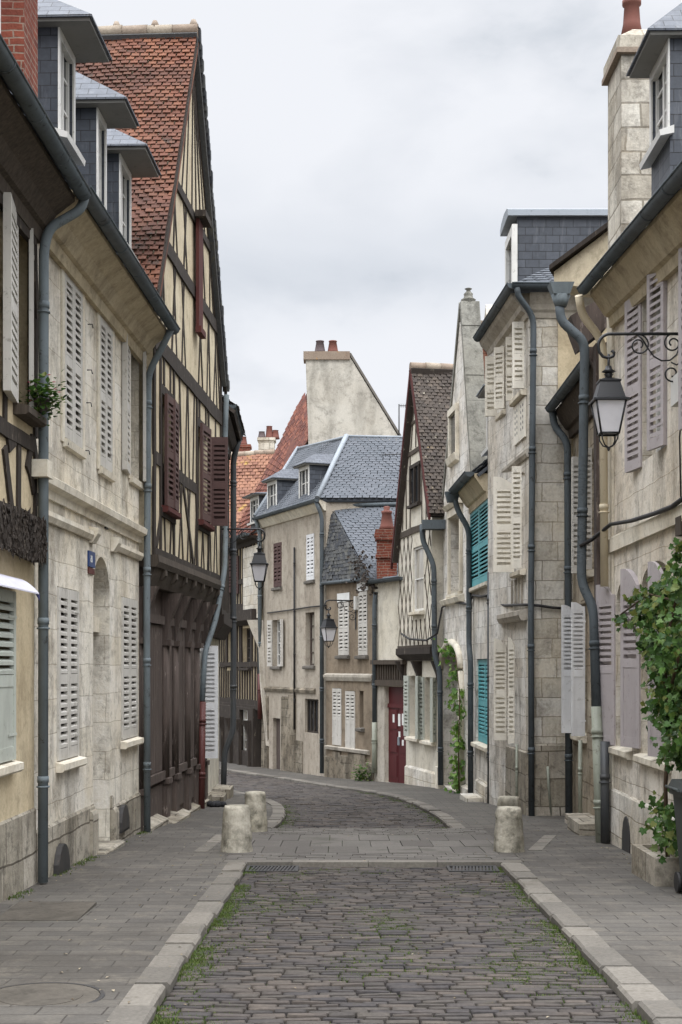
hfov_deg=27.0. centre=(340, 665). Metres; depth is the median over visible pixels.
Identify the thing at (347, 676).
rendered house
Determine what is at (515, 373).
window
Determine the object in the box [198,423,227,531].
window
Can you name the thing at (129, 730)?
window
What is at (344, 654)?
window
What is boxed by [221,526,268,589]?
wall lantern
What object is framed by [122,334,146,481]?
window
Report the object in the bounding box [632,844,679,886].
planter
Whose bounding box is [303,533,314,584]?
window
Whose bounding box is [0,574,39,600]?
window awning
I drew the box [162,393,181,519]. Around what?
window
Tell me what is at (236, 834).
stone bollard
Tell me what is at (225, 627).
timber framed house
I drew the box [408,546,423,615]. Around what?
window
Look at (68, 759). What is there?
window
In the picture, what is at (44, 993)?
manhole cover
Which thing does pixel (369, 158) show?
sky
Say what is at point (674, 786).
wheelie bin
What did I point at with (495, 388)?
window
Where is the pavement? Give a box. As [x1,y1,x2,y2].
[0,761,681,1023]
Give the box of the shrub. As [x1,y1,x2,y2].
[351,759,375,780]
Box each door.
[276,718,279,768]
[388,687,405,782]
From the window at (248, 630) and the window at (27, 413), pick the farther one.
the window at (248, 630)
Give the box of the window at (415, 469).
[407,460,420,508]
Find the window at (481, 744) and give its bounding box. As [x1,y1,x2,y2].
[471,659,486,752]
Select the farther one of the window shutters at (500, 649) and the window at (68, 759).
the window shutters at (500, 649)
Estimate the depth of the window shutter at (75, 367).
14.81 m
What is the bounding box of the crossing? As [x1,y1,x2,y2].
[225,828,521,860]
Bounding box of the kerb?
[104,768,681,1023]
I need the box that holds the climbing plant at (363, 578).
[345,545,377,597]
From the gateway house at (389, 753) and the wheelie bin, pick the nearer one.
the wheelie bin
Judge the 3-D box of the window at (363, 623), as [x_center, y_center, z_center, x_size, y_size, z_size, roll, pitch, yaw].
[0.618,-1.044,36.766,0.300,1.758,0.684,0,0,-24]
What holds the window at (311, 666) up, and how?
in the rendered house at (313, 484)
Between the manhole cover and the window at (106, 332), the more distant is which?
the window at (106, 332)
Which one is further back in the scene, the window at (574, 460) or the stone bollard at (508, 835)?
the window at (574, 460)
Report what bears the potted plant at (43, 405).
on the timber framed house at (38, 165)
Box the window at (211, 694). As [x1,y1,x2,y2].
[200,646,217,757]
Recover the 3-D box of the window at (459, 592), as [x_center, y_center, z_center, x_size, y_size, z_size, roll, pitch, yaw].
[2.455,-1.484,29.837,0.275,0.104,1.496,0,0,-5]
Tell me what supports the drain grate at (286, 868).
on the road
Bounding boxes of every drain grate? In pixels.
[245,865,298,873]
[446,865,499,872]
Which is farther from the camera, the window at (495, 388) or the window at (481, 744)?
the window at (481, 744)
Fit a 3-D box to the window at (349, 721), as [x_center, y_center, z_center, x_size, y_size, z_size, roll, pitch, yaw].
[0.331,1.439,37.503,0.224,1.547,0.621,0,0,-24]
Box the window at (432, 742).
[419,677,435,745]
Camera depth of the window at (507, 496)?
22.99 m
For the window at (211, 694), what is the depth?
24.19 m
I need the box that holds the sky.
[58,0,681,450]
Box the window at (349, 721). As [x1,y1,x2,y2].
[345,691,354,748]
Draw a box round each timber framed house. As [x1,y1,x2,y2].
[0,0,91,902]
[76,19,229,830]
[207,395,245,801]
[219,393,307,766]
[390,362,452,787]
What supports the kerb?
on the ground
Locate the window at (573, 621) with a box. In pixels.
[561,602,586,742]
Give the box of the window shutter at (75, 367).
[65,272,82,448]
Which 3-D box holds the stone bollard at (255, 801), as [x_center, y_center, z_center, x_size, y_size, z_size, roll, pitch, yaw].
[-1.141,1.956,18.903,0.345,0.582,0.347,0,0,0]
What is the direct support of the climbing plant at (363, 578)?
attached to the gateway house at (389, 753)
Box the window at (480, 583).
[469,499,487,592]
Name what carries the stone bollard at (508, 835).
on the crossing
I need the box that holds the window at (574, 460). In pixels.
[571,448,593,578]
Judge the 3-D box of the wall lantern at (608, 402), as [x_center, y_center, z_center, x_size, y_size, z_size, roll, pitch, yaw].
[2.820,-2.659,13.561,0.868,1.224,0.333,0,0,0]
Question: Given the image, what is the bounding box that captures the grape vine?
[611,537,681,863]
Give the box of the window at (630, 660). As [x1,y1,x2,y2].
[620,561,671,772]
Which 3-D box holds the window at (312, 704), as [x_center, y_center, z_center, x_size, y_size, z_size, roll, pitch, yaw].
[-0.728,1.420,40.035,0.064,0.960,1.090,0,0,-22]
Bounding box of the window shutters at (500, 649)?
[494,637,514,742]
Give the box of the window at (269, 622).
[267,619,282,669]
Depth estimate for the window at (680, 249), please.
13.28 m
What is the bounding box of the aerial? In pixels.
[398,404,405,435]
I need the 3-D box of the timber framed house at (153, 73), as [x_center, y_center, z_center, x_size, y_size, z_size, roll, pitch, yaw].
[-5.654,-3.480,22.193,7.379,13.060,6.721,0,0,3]
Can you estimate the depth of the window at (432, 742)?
32.09 m
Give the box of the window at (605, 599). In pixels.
[596,585,632,759]
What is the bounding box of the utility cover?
[0,902,95,920]
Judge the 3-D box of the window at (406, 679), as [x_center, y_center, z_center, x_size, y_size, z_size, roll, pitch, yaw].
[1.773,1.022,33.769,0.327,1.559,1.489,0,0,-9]
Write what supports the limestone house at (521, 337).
on the ground
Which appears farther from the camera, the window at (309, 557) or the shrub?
the window at (309, 557)
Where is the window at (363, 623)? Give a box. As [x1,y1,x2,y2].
[354,591,368,658]
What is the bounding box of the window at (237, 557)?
[236,556,238,593]
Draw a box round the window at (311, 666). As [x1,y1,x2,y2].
[302,613,314,668]
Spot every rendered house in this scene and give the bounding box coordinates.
[252,340,402,776]
[320,502,397,780]
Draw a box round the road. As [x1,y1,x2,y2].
[157,770,643,1023]
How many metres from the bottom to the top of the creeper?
3.455 m
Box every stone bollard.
[220,804,252,855]
[245,791,267,831]
[493,806,524,856]
[497,796,519,806]
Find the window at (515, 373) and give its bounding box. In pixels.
[506,322,526,406]
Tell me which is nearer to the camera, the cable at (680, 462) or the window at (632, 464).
the cable at (680, 462)
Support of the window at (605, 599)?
in the limestone house at (637, 287)
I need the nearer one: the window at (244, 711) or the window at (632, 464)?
the window at (632, 464)
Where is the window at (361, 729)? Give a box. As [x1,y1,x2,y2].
[355,727,364,731]
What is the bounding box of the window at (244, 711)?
[243,710,246,749]
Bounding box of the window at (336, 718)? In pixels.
[332,688,341,745]
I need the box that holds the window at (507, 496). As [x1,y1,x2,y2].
[493,466,525,578]
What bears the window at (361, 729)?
in the rendered house at (347, 676)
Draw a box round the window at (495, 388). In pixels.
[485,346,505,421]
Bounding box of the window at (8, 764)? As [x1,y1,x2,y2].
[0,589,23,777]
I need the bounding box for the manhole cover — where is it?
[0,982,104,1005]
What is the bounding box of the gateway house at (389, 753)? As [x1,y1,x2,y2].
[364,506,406,782]
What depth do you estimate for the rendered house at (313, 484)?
41.54 m
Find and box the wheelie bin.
[665,779,681,891]
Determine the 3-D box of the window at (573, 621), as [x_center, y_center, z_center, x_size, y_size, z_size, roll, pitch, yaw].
[3.539,0.101,20.985,0.433,2.029,1.030,0,0,0]
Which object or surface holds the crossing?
on the crossing bed
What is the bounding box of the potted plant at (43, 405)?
[19,369,70,425]
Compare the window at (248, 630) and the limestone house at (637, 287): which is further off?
the window at (248, 630)
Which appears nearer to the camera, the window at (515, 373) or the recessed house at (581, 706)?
the recessed house at (581, 706)
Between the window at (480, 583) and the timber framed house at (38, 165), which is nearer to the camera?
the timber framed house at (38, 165)
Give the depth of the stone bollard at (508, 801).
17.69 m
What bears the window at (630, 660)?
in the limestone house at (637, 287)
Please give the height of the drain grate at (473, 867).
0.056 m
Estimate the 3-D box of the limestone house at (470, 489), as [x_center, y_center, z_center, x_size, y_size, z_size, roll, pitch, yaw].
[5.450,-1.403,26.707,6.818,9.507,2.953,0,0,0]
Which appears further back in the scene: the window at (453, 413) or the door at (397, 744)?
the door at (397, 744)
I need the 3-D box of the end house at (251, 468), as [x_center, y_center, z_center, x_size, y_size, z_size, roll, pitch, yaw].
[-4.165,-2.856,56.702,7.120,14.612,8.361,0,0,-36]
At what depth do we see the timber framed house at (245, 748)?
46.03 m
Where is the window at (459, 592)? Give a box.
[446,591,461,598]
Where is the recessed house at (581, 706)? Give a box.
[545,222,607,842]
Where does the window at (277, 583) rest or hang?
in the rendered house at (313, 484)
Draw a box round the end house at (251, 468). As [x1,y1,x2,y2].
[229,426,279,534]
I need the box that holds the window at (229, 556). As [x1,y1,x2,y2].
[229,556,229,592]
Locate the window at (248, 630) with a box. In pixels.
[238,628,250,670]
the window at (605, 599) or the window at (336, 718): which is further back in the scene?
the window at (336, 718)
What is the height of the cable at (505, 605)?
0.844 m
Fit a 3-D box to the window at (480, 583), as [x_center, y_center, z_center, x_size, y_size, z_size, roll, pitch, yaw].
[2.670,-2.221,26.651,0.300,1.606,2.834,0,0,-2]
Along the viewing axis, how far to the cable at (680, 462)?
13.51 m
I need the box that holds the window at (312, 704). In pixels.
[307,699,317,733]
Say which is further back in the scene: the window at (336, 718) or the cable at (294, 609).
the cable at (294, 609)
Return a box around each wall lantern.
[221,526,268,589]
[319,600,355,647]
[588,332,677,450]
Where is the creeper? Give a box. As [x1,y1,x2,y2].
[432,638,466,793]
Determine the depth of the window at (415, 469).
33.01 m
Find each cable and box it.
[267,605,326,613]
[400,594,560,640]
[579,496,681,546]
[679,430,681,496]
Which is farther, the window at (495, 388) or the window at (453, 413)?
the window at (453, 413)
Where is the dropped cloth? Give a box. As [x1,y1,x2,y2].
[207,800,226,806]
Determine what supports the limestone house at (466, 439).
on the ground
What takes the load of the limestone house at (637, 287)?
on the ground
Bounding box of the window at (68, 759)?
[55,587,86,772]
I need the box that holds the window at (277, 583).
[271,542,281,590]
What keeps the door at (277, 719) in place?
in the rendered house at (313, 484)
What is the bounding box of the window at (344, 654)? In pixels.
[334,602,349,658]
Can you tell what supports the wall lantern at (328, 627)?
attached to the rendered house at (347, 676)
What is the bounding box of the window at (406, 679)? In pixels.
[403,676,420,742]
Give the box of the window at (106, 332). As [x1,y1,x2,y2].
[100,315,112,472]
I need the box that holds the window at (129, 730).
[120,597,143,748]
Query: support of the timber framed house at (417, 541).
on the ground
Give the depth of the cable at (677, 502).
15.27 m
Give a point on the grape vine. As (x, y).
(661, 650)
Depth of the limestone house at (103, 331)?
15.54 m
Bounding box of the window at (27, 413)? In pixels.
[3,192,46,426]
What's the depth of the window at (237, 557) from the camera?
46.39 m
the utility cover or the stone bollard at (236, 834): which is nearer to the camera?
the utility cover
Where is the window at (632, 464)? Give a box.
[625,273,666,472]
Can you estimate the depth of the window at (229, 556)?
47.32 m
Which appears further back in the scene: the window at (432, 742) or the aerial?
the aerial
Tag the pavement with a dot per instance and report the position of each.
(606, 895)
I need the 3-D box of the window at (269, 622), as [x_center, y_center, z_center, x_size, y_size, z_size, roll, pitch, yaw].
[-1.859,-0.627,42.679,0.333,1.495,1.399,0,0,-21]
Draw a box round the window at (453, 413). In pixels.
[445,403,458,467]
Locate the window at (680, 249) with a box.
[678,247,681,429]
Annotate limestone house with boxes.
[32,0,179,882]
[435,288,492,792]
[445,384,487,802]
[473,209,607,815]
[567,0,681,853]
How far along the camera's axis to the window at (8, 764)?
12.08 m

